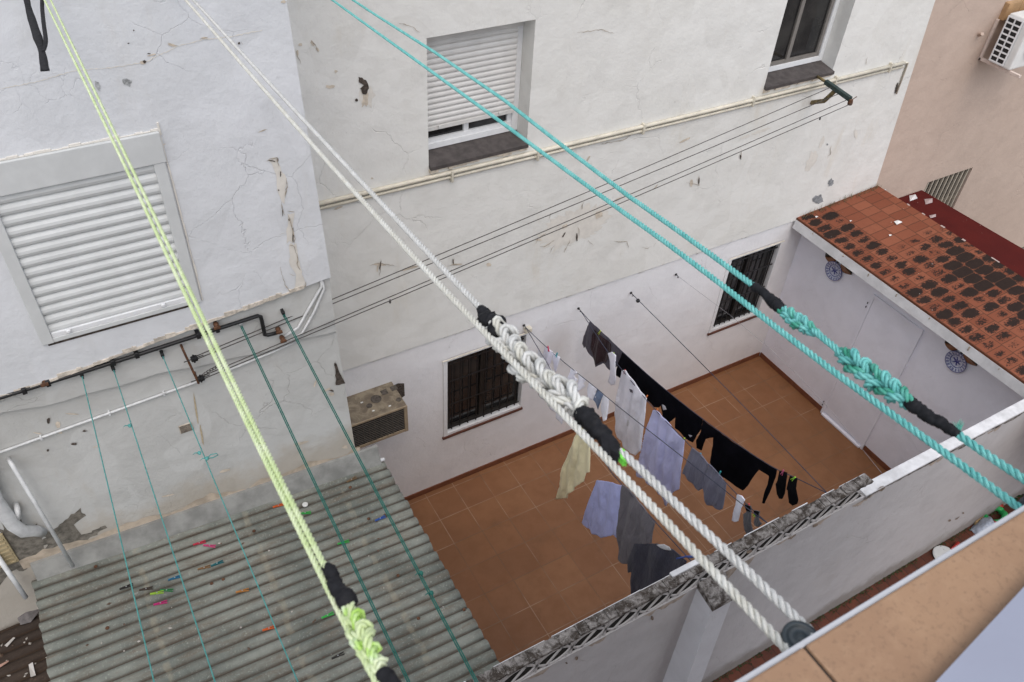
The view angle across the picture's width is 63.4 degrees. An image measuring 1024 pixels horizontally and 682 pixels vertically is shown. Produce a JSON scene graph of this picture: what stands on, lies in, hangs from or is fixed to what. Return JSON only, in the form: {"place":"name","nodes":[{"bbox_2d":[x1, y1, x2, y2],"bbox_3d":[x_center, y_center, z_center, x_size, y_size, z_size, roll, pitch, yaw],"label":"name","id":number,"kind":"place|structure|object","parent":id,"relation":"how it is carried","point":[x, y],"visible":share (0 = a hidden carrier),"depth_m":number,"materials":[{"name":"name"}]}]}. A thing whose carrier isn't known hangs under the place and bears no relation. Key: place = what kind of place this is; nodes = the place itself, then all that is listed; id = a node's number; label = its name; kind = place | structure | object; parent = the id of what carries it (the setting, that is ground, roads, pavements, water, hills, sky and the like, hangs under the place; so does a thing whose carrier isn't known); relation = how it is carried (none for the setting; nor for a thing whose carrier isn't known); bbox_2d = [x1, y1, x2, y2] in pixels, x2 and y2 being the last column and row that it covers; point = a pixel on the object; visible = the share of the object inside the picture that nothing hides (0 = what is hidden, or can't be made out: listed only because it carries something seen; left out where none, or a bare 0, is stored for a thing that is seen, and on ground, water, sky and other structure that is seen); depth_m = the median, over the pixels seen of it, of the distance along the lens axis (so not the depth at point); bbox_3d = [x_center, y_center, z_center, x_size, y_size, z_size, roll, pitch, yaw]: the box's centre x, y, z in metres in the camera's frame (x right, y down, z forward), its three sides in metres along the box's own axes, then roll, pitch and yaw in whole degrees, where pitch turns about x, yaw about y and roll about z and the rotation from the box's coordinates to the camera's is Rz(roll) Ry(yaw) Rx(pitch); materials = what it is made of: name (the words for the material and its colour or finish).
{"place":"outdoors","nodes":[
{"label":"outdoors","id":0,"kind":"place"},
{"bbox_2d":[408,356,886,662],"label":"courtyard floor","id":1,"kind":"structure","parent":0,"point":[527,558],"depth_m":9.16,"materials":[{"name":"tile"}]},
{"bbox_2d":[759,186,1023,470],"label":"tiled annex","id":2,"kind":"object","parent":1,"relation":"on","point":[909,296],"visible":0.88,"depth_m":9.14,"materials":[{"name":"white paint"}]},
{"bbox_2d":[825,253,835,261],"bbox_3d":[3.666,-0.973,9.522,0.028,0.169,0.175,-19,47,-23],"label":"leaf plaque","id":3,"kind":"object","parent":2,"relation":"attached to","point":[828,257],"visible":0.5,"depth_m":9.55,"materials":[{"name":"brown ceramic"}]},
{"bbox_2d":[825,261,841,280],"bbox_3d":[3.713,-0.818,9.547,0.036,0.258,0.236,-19,47,-23],"label":"wall plate","id":4,"kind":"object","parent":2,"relation":"attached to","point":[833,270],"depth_m":9.56,"materials":[{"name":"blue ceramic"}]},
{"bbox_2d":[803,185,879,217],"bbox_3d":[3.885,-1.652,9.721,1.263,0.153,0.088,-19,47,-23],"label":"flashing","id":5,"kind":"object","parent":2,"relation":"on","point":[871,187],"visible":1,"depth_m":9.76,"materials":[{"name":"grey metal"}]},
{"bbox_2d":[841,264,851,274],"bbox_3d":[3.783,-0.841,9.368,0.028,0.172,0.177,-19,47,-23],"label":"leaf plaque","id":6,"kind":"object","parent":2,"relation":"attached to","point":[844,269],"visible":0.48,"depth_m":9.39,"materials":[{"name":"brown ceramic"}]},
{"bbox_2d":[820,294,923,449],"bbox_3d":[4.101,0.391,9.602,0.049,1.925,0.708,-19,47,-23],"label":"door","id":7,"kind":"structure","parent":2,"relation":"in","point":[883,335],"depth_m":9.43,"materials":[{"name":"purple paint"}]},
{"bbox_2d":[945,340,957,350],"bbox_3d":[4.499,0.026,8.463,0.028,0.169,0.175,-19,47,-23],"label":"leaf plaque","id":8,"kind":"object","parent":2,"relation":"attached to","point":[949,346],"visible":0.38,"depth_m":8.50,"materials":[{"name":"brown ceramic"}]},
{"bbox_2d":[945,351,966,372],"bbox_3d":[4.553,0.201,8.488,0.036,0.258,0.236,-19,47,-23],"label":"wall plate","id":9,"kind":"object","parent":2,"relation":"attached to","point":[955,361],"depth_m":8.50,"materials":[{"name":"blue ceramic"}]},
{"bbox_2d":[963,354,976,365],"bbox_3d":[4.609,0.157,8.322,0.028,0.172,0.176,-19,47,-23],"label":"leaf plaque","id":10,"kind":"object","parent":2,"relation":"attached to","point":[969,361],"visible":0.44,"depth_m":8.35,"materials":[{"name":"brown ceramic"}]},
{"bbox_2d":[714,497,1021,681],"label":"alley floor","id":11,"kind":"structure","parent":0,"point":[926,558],"depth_m":8.52,"materials":[{"name":"red tile"}]},
{"bbox_2d":[464,399,1023,681],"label":"courtyard wall","id":12,"kind":"structure","parent":11,"relation":"on","point":[691,621],"depth_m":6.79,"materials":[{"name":"paint"}]},
{"bbox_2d":[580,310,767,522],"bbox_3d":[1.317,0.548,7.395,0.007,0.416,3.092,-14,45,-19],"label":"washing line","id":13,"kind":"object","parent":12,"relation":"attached to","point":[659,414],"visible":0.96,"depth_m":7.47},
{"bbox_2d":[608,352,615,384],"bbox_3d":[0.979,0.268,8.155,0.024,0.399,0.205,-17,46,-21],"label":"hanging sock","id":14,"kind":"object","parent":13,"relation":"hanging from","point":[612,376],"visible":1,"depth_m":8.12,"materials":[{"name":"white fabric"}]},
{"bbox_2d":[614,370,646,454],"bbox_3d":[1.138,0.737,8.030,0.047,0.882,0.560,-14,45,-19],"label":"hanging shirt","id":15,"kind":"object","parent":13,"relation":"hanging from","point":[630,399],"visible":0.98,"depth_m":8.01,"materials":[{"name":"white fabric"}]},
{"bbox_2d":[636,410,684,505],"bbox_3d":[1.376,1.126,7.641,0.058,1.076,0.634,-14,45,-19],"label":"hanging shirt","id":16,"kind":"object","parent":13,"relation":"hanging from","point":[660,461],"visible":0.84,"depth_m":7.56,"materials":[{"name":"fabric"}]},
{"bbox_2d":[682,448,708,490],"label":"hanging shorts","id":17,"kind":"object","parent":13,"relation":"hanging from","point":[693,475],"visible":0.96,"depth_m":7.05,"materials":[{"name":"grey fabric"}]},
{"bbox_2d":[702,464,725,509],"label":"hanging shorts","id":18,"kind":"object","parent":13,"relation":"hanging from","point":[714,495],"visible":0.97,"depth_m":6.85,"materials":[{"name":"fabric"}]},
{"bbox_2d":[732,495,744,521],"bbox_3d":[1.790,1.337,6.599,0.022,0.333,0.102,-12,45,-17],"label":"hanging sock","id":19,"kind":"object","parent":13,"relation":"hanging from","point":[737,509],"visible":0.97,"depth_m":6.57,"materials":[{"name":"white fabric"}]},
{"bbox_2d":[743,504,752,533],"bbox_3d":[1.856,1.414,6.470,0.023,0.290,0.209,-13,45,-17],"label":"hanging sock","id":20,"kind":"object","parent":13,"relation":"hanging from","point":[748,527],"visible":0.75,"depth_m":6.49,"materials":[{"name":"grey fabric"}]},
{"bbox_2d":[754,510,761,526],"bbox_3d":[1.882,1.362,6.361,0.017,0.166,0.111,-13,45,-18],"label":"hanging sock","id":21,"kind":"object","parent":13,"relation":"hanging from","point":[757,522],"visible":1,"depth_m":6.36,"materials":[{"name":"grey fabric"}]},
{"bbox_2d":[676,555,693,559],"bbox_3d":[1.239,1.536,5.889,0.136,0.091,0.032,7,42,3],"label":"line end hook","id":22,"kind":"object","parent":12,"relation":"attached to","point":[689,556],"visible":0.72,"depth_m":5.89,"materials":[{"name":"blue plastic"}]},
{"bbox_2d":[525,327,690,560],"bbox_3d":[0.701,0.710,7.062,0.007,0.426,3.108,-12,45,-17],"label":"washing line","id":23,"kind":"object","parent":22,"relation":"attached to","point":[611,471],"visible":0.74,"depth_m":6.61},
{"bbox_2d":[538,350,562,423],"bbox_3d":[0.359,0.484,7.979,0.044,0.562,0.702,-13,45,-17],"label":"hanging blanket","id":24,"kind":"object","parent":23,"relation":"hanging from","point":[559,418],"visible":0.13,"depth_m":7.89,"materials":[{"name":"white fabric"}]},
{"bbox_2d":[556,427,590,498],"bbox_3d":[0.589,1.230,7.777,0.057,1.459,0.511,-11,45,-16],"label":"hanging shirt","id":25,"kind":"object","parent":23,"relation":"hanging from","point":[575,469],"visible":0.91,"depth_m":7.70,"materials":[{"name":"yellow fabric"}]},
{"bbox_2d":[582,480,621,537],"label":"hanging shorts","id":26,"kind":"object","parent":23,"relation":"hanging from","point":[600,518],"visible":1,"depth_m":7.26,"materials":[{"name":"purple fabric"}]},
{"bbox_2d":[616,484,654,563],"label":"hanging trousers","id":27,"kind":"object","parent":23,"relation":"hanging from","point":[636,524],"visible":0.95,"depth_m":6.74,"materials":[{"name":"grey fabric"}]},
{"bbox_2d":[627,543,686,593],"bbox_3d":[1.105,1.861,6.582,0.044,1.308,0.646,-12,45,-17],"label":"hanging shirt","id":28,"kind":"object","parent":23,"relation":"hanging from","point":[648,564],"visible":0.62,"depth_m":6.54,"materials":[{"name":"black fabric"}]},
{"bbox_2d":[712,494,1023,681],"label":"moss","id":29,"kind":"object","parent":11,"relation":"on","point":[837,607],"visible":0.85,"depth_m":8.53,"materials":[{"name":"plant"}]},
{"bbox_2d":[933,541,959,558],"bbox_3d":[4.731,2.296,8.965,0.401,0.043,0.263,-19,47,-23],"label":"toy bat","id":30,"kind":"object","parent":11,"relation":"on","point":[939,550],"visible":0.45,"depth_m":8.98,"materials":[{"name":"white plastic"}]},
{"bbox_2d":[970,516,994,534],"bbox_3d":[5.289,2.050,9.230,0.343,0.159,0.204,-28,51,-30],"label":"plastic bag","id":31,"kind":"object","parent":11,"relation":"on","point":[983,523],"visible":0.56,"depth_m":9.20,"materials":[{"name":"white plastic"}]},
{"bbox_2d":[984,506,1007,521],"bbox_3d":[5.443,1.966,9.367,0.333,0.091,0.270,-19,47,-23],"label":"toy ring","id":32,"kind":"object","parent":11,"relation":"on","point":[1002,512],"visible":0.42,"depth_m":9.36,"materials":[{"name":"green plastic"}]},
{"bbox_2d":[735,505,1023,681],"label":"terrace building","id":33,"kind":"structure","parent":0,"point":[931,621],"depth_m":0.83,"materials":[{"name":"paint"}]},
{"bbox_2d":[936,587,1023,681],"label":"white board","id":34,"kind":"object","parent":33,"relation":"on","point":[993,651],"visible":1,"depth_m":0.80,"materials":[{"name":"paint"}]},
{"bbox_2d":[876,0,1023,247],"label":"pink building","id":35,"kind":"structure","parent":0,"point":[957,141],"depth_m":10.12,"materials":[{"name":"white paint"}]},
{"bbox_2d":[899,190,1023,277],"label":"red roof","id":36,"kind":"structure","parent":35,"relation":"attached to","point":[999,248],"depth_m":10.00,"materials":[{"name":"red tile"}]},
{"bbox_2d":[909,194,916,200],"bbox_3d":[5.072,-1.827,10.501,0.198,0.020,0.093,-19,47,-23],"label":"paper scrap","id":37,"kind":"object","parent":36,"relation":"on","point":[913,197],"visible":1,"depth_m":10.49,"materials":[{"name":"white paper"}]},
{"bbox_2d":[924,198,932,203],"bbox_3d":[5.252,-1.770,10.453,0.195,0.020,0.099,-60,71,-45],"label":"paper scrap","id":38,"kind":"object","parent":36,"relation":"on","point":[928,201],"visible":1,"depth_m":10.45,"materials":[{"name":"white paper"}]},
{"bbox_2d":[978,10,1023,77],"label":"air conditioner","id":39,"kind":"object","parent":35,"relation":"attached to","point":[1007,55],"visible":1,"depth_m":9.12,"materials":[{"name":"white paint"}]},
{"label":"ground","id":40,"kind":"structure","parent":0,"visible":0},
{"bbox_2d":[0,0,381,630],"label":"plastered building","id":41,"kind":"structure","parent":40,"relation":"on","point":[215,144],"depth_m":4.66,"materials":[{"name":"white paint"}]},
{"bbox_2d":[0,131,200,345],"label":"shutter window","id":42,"kind":"structure","parent":41,"relation":"in","point":[80,249],"depth_m":4.29,"materials":[{"name":"grey plastic"}]},
{"bbox_2d":[80,374,154,681],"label":"cord line","id":43,"kind":"object","parent":41,"relation":"attached to","point":[82,375],"visible":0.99,"depth_m":4.01,"materials":[{"name":"teal fabric"}]},
{"bbox_2d":[110,366,215,681],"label":"cord line","id":44,"kind":"object","parent":41,"relation":"attached to","point":[113,370],"visible":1,"depth_m":4.10,"materials":[{"name":"teal fabric"}]},
{"bbox_2d":[180,344,216,383],"bbox_3d":[-1.935,0.151,5.090,0.135,0.287,0.222,-65,75,-46],"label":"wire anchor","id":45,"kind":"object","parent":41,"relation":"attached to","point":[199,378],"visible":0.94,"depth_m":5.07,"materials":[{"name":"metal"}]},
{"bbox_2d":[196,87,830,355],"bbox_3d":[0.552,-1.155,6.447,6.245,0.197,0.007,-26,50,-29],"label":"steel wire","id":46,"kind":"object","parent":45,"relation":"attached to","point":[513,223],"visible":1,"depth_m":6.14,"materials":[{"name":"grey metal"}]},
{"bbox_2d":[198,94,837,358],"bbox_3d":[0.583,-1.109,6.427,6.241,0.206,0.007,-25,50,-28],"label":"steel wire","id":47,"kind":"object","parent":45,"relation":"attached to","point":[513,229],"visible":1,"depth_m":6.11,"materials":[{"name":"grey metal"}]},
{"bbox_2d":[203,100,846,375],"bbox_3d":[0.595,-1.008,6.410,6.164,0.350,0.007,-24,49,-27],"label":"steel wire","id":48,"kind":"object","parent":45,"relation":"attached to","point":[515,243],"visible":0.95,"depth_m":6.10,"materials":[{"name":"grey metal"}]},
{"bbox_2d":[44,0,400,681],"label":"lime clothesline","id":49,"kind":"object","parent":41,"relation":"attached to","point":[359,629],"visible":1,"depth_m":1.02,"materials":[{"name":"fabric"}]},
{"bbox_2d":[23,0,49,71],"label":"black tape strip","id":50,"kind":"object","parent":49,"relation":"hanging from","point":[41,42],"visible":0.99,"depth_m":2.86,"materials":[{"name":"plastic"}]},
{"bbox_2d":[159,350,297,681],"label":"cord line","id":51,"kind":"object","parent":41,"relation":"attached to","point":[206,458],"visible":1,"depth_m":4.22,"materials":[{"name":"teal fabric"}]},
{"bbox_2d":[31,461,499,681],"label":"corrugated roof","id":52,"kind":"structure","parent":41,"relation":"attached to","point":[77,614],"depth_m":5.61,"materials":[{"name":"metal"}]},
{"bbox_2d":[119,583,132,589],"bbox_3d":[-2.599,1.656,5.589,0.086,0.014,0.021,-19,47,-23],"label":"clothes peg","id":53,"kind":"object","parent":52,"relation":"on","point":[124,587],"visible":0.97,"depth_m":5.58,"materials":[{"name":"plastic"}]},
{"bbox_2d":[139,586,152,590],"bbox_3d":[-2.468,1.671,5.593,0.085,0.014,0.021,-9,44,-13],"label":"clothes peg","id":54,"kind":"object","parent":52,"relation":"on","point":[148,588],"visible":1,"depth_m":5.59,"materials":[{"name":"plastic"}]},
{"bbox_2d":[150,590,163,594],"bbox_3d":[-2.388,1.694,5.580,0.085,0.014,0.021,-9,44,-14],"label":"clothes peg","id":55,"kind":"object","parent":52,"relation":"on","point":[161,592],"visible":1,"depth_m":5.58,"materials":[{"name":"plastic"}]},
{"bbox_2d":[153,600,166,605],"bbox_3d":[-2.342,1.747,5.526,0.085,0.014,0.021,-12,45,-17],"label":"clothes peg","id":56,"kind":"object","parent":52,"relation":"on","point":[159,603],"visible":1,"depth_m":5.52,"materials":[{"name":"plastic"}]},
{"bbox_2d":[193,540,205,545],"bbox_3d":[-2.226,1.439,5.906,0.085,0.014,0.021,-15,46,-20],"label":"clothes peg","id":57,"kind":"object","parent":52,"relation":"on","point":[200,542],"visible":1,"depth_m":5.90,"materials":[{"name":"plastic"}]},
{"bbox_2d":[198,565,210,569],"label":"clothes peg","id":58,"kind":"object","parent":52,"relation":"on","point":[204,567],"visible":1,"depth_m":5.76,"materials":[{"name":"plastic"}]},
{"bbox_2d":[211,560,223,566],"bbox_3d":[-2.062,1.554,5.798,0.086,0.014,0.021,-19,47,-23],"label":"clothes peg","id":59,"kind":"object","parent":52,"relation":"on","point":[217,563],"visible":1,"depth_m":5.79,"materials":[{"name":"plastic"}]},
{"bbox_2d":[236,588,248,592],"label":"clothes peg","id":60,"kind":"object","parent":52,"relation":"on","point":[243,590],"visible":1,"depth_m":5.66,"materials":[{"name":"plastic"}]},
{"bbox_2d":[262,625,273,630],"bbox_3d":[-1.604,1.897,5.475,0.085,0.014,0.021,-14,45,-19],"label":"clothes peg","id":61,"kind":"object","parent":52,"relation":"on","point":[268,628],"visible":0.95,"depth_m":5.47,"materials":[{"name":"plastic"}]},
{"bbox_2d":[331,651,344,658],"bbox_3d":[-1.130,2.042,5.384,0.086,0.014,0.021,-19,47,-23],"label":"clothes peg","id":62,"kind":"object","parent":52,"relation":"on","point":[337,655],"visible":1,"depth_m":5.38,"materials":[{"name":"plastic"}]},
{"bbox_2d":[239,323,410,681],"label":"cord line","id":63,"kind":"object","parent":41,"relation":"attached to","point":[326,506],"visible":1,"depth_m":4.12,"materials":[{"name":"fabric"}]},
{"bbox_2d":[280,308,477,681],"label":"cord line","id":64,"kind":"object","parent":41,"relation":"attached to","point":[430,592],"visible":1,"depth_m":4.17,"materials":[{"name":"green fabric"}]},
{"bbox_2d":[184,0,816,652],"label":"white clothesline","id":65,"kind":"object","parent":41,"relation":"attached to","point":[558,394],"visible":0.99,"depth_m":1.21,"materials":[{"name":"fabric"}]},
{"bbox_2d":[287,0,934,500],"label":"white building","id":66,"kind":"structure","parent":40,"relation":"on","point":[615,90],"depth_m":7.60,"materials":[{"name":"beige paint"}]},
{"bbox_2d":[347,382,407,447],"bbox_3d":[-1.249,0.675,7.728,0.694,0.344,0.364,-19,47,-23],"label":"window air conditioner","id":67,"kind":"object","parent":66,"relation":"attached to","point":[383,421],"depth_m":7.60,"materials":[{"name":"beige metal"}]},
{"bbox_2d":[427,21,528,173],"bbox_3d":[-0.283,-1.903,6.380,0.890,1.075,0.245,-19,47,-23],"label":"window","id":68,"kind":"structure","parent":66,"relation":"in","point":[460,133],"depth_m":6.46,"materials":[{"name":"white paint"}]},
{"bbox_2d":[442,325,531,439],"bbox_3d":[-0.294,0.424,8.557,0.990,1.220,0.155,-19,47,-23],"label":"window","id":69,"kind":"structure","parent":66,"relation":"in","point":[478,388],"depth_m":8.67,"materials":[{"name":"white paint"}]},
{"bbox_2d":[523,324,766,522],"bbox_3d":[1.018,0.618,7.261,0.028,0.371,3.130,-23,49,-27],"label":"washing line","id":70,"kind":"object","parent":66,"relation":"attached to","point":[650,431],"visible":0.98,"depth_m":7.07,"materials":[{"name":"black paint"}]},
{"bbox_2d":[543,347,552,365],"bbox_3d":[0.344,0.165,8.121,0.024,0.280,0.151,-19,47,-23],"label":"hanging sock","id":71,"kind":"object","parent":70,"relation":"hanging from","point":[547,355],"visible":0.67,"depth_m":8.09,"materials":[{"name":"white fabric"}]},
{"bbox_2d":[552,353,560,371],"bbox_3d":[0.424,0.204,8.010,0.020,0.221,0.114,-19,47,-23],"label":"hanging sock","id":72,"kind":"object","parent":70,"relation":"hanging from","point":[555,361],"visible":1,"depth_m":8.00,"materials":[{"name":"white fabric"}]},
{"bbox_2d":[568,369,576,380],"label":"hanging pants","id":73,"kind":"object","parent":70,"relation":"hanging from","point":[572,373],"visible":0.69,"depth_m":7.83,"materials":[{"name":"white fabric"}]},
{"bbox_2d":[577,375,585,391],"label":"hanging pants","id":74,"kind":"object","parent":70,"relation":"hanging from","point":[581,381],"visible":0.85,"depth_m":7.75,"materials":[{"name":"white fabric"}]},
{"bbox_2d":[587,383,596,400],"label":"hanging pants","id":75,"kind":"object","parent":70,"relation":"hanging from","point":[591,390],"visible":0.99,"depth_m":7.66,"materials":[{"name":"white fabric"}]},
{"bbox_2d":[593,390,602,408],"bbox_3d":[0.789,0.530,7.611,0.014,0.222,0.115,-19,47,-23],"label":"hanging cloth","id":76,"kind":"object","parent":70,"relation":"hanging from","point":[599,396],"visible":1,"depth_m":7.59,"materials":[{"name":"blue fabric"}]},
{"bbox_2d":[601,395,608,420],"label":"hanging pants","id":77,"kind":"object","parent":70,"relation":"hanging from","point":[604,405],"visible":1,"depth_m":7.56,"materials":[{"name":"white fabric"}]},
{"bbox_2d":[331,0,1023,509],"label":"turquoise clothesline","id":78,"kind":"object","parent":66,"relation":"attached to","point":[893,390],"visible":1,"depth_m":1.34,"materials":[{"name":"fabric"}]},
{"bbox_2d":[577,307,825,492],"bbox_3d":[1.562,0.435,7.516,0.028,0.423,3.126,-23,49,-26],"label":"washing line","id":79,"kind":"object","parent":66,"relation":"attached to","point":[578,308],"visible":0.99,"depth_m":7.45,"materials":[{"name":"black fabric"}]},
{"bbox_2d":[582,321,621,369],"bbox_3d":[0.911,0.109,8.479,0.041,0.494,0.584,-24,49,-27],"label":"hanging shirt","id":80,"kind":"object","parent":79,"relation":"hanging from","point":[595,348],"visible":0.88,"depth_m":8.46,"materials":[{"name":"fabric"}]},
{"bbox_2d":[616,352,665,406],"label":"hanging trousers","id":81,"kind":"object","parent":79,"relation":"hanging from","point":[651,388],"visible":0.87,"depth_m":8.03,"materials":[{"name":"black fabric"}]},
{"bbox_2d":[661,391,702,441],"bbox_3d":[1.565,0.708,7.727,0.033,0.382,0.512,-22,48,-26],"label":"hanging shirt","id":82,"kind":"object","parent":79,"relation":"hanging from","point":[688,423],"visible":0.99,"depth_m":7.71,"materials":[{"name":"black fabric"}]},
{"bbox_2d":[696,420,776,503],"bbox_3d":[1.946,1.048,7.293,0.030,0.587,0.850,-23,49,-27],"label":"hanging jumper","id":83,"kind":"object","parent":79,"relation":"hanging from","point":[737,466],"visible":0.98,"depth_m":7.30,"materials":[{"name":"black fabric"}]},
{"bbox_2d":[776,471,786,498],"bbox_3d":[2.232,1.187,6.875,0.020,0.319,0.118,-25,50,-28],"label":"hanging sock","id":84,"kind":"object","parent":79,"relation":"hanging from","point":[781,485],"visible":1,"depth_m":6.87,"materials":[{"name":"black fabric"}]},
{"bbox_2d":[787,476,797,505],"bbox_3d":[2.293,1.223,6.774,0.025,0.297,0.150,-24,49,-27],"label":"hanging sock","id":85,"kind":"object","parent":79,"relation":"hanging from","point":[792,492],"visible":1,"depth_m":6.77,"materials":[{"name":"black fabric"}]},
{"bbox_2d":[630,292,826,492],"bbox_3d":[1.861,0.339,7.662,0.043,0.446,3.146,-13,45,-18],"label":"washing line","id":86,"kind":"object","parent":66,"relation":"attached to","point":[637,300],"visible":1,"depth_m":7.41,"materials":[{"name":"black paint"}]},
{"bbox_2d":[707,240,784,335],"bbox_3d":[2.765,-0.653,9.960,0.847,1.182,0.137,-19,47,-23],"label":"window","id":87,"kind":"structure","parent":66,"relation":"in","point":[753,264],"depth_m":10.01,"materials":[{"name":"white paint"}]},
{"bbox_2d":[675,273,880,471],"bbox_3d":[2.426,0.157,7.934,0.028,0.322,3.133,-15,46,-19],"label":"washing line","id":88,"kind":"object","parent":66,"relation":"attached to","point":[784,362],"visible":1,"depth_m":7.65,"materials":[{"name":"black paint"}]},
{"bbox_2d":[763,0,839,92],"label":"window","id":89,"kind":"structure","parent":66,"relation":"in","point":[806,25],"depth_m":8.01,"materials":[{"name":"white paint"}]},
{"bbox_2d":[810,75,856,105],"bbox_3d":[3.078,-2.317,8.023,0.104,0.402,0.702,-6,43,-11],"label":"wire bracket","id":90,"kind":"object","parent":66,"relation":"attached to","point":[834,88],"visible":0.98,"depth_m":7.90,"materials":[{"name":"green metal"}]},
{"bbox_2d":[205,104,849,378],"bbox_3d":[0.609,-0.977,6.403,6.158,0.364,0.018,-23,49,-27],"label":"steel wire","id":91,"kind":"object","parent":90,"relation":"attached to","point":[390,300],"visible":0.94,"depth_m":6.06,"materials":[{"name":"grey metal"}]},
{"bbox_3d":[-1.714,2.795,6.354,2.400,2.140,2.020,-19,47,-23],"label":"shed wall","id":92,"kind":"object","parent":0,"visible":0},
{"bbox_2d":[0,615,49,681],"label":"corrugated roof","id":93,"kind":"structure","parent":92,"relation":"attached to","point":[20,655],"depth_m":5.61,"materials":[{"name":"metal"}]},
{"bbox_2d":[5,637,14,646],"bbox_3d":[-3.416,2.047,5.645,0.020,0.010,0.070,20,45,17],"label":"litter slip","id":94,"kind":"object","parent":93,"relation":"on","point":[9,642],"visible":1,"depth_m":5.64,"materials":[{"name":"paper"}]},
{"bbox_2d":[18,609,38,624],"bbox_3d":[-3.380,1.885,5.802,0.146,0.030,0.195,-5,43,-9],"label":"plastic bag","id":95,"kind":"object","parent":93,"relation":"on","point":[26,617],"visible":0.61,"depth_m":5.77,"materials":[{"name":"grey plastic"}]},
{"bbox_2d":[29,662,35,676],"bbox_3d":[-3.191,2.185,5.512,0.028,0.010,0.100,-21,48,-25],"label":"litter slip","id":96,"kind":"object","parent":93,"relation":"on","point":[31,669],"visible":1,"depth_m":5.51,"materials":[{"name":"paper"}]},
{"bbox_2d":[0,511,443,681],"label":"roof grit","id":97,"kind":"object","parent":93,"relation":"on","point":[1,654],"visible":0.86,"depth_m":5.56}
]}

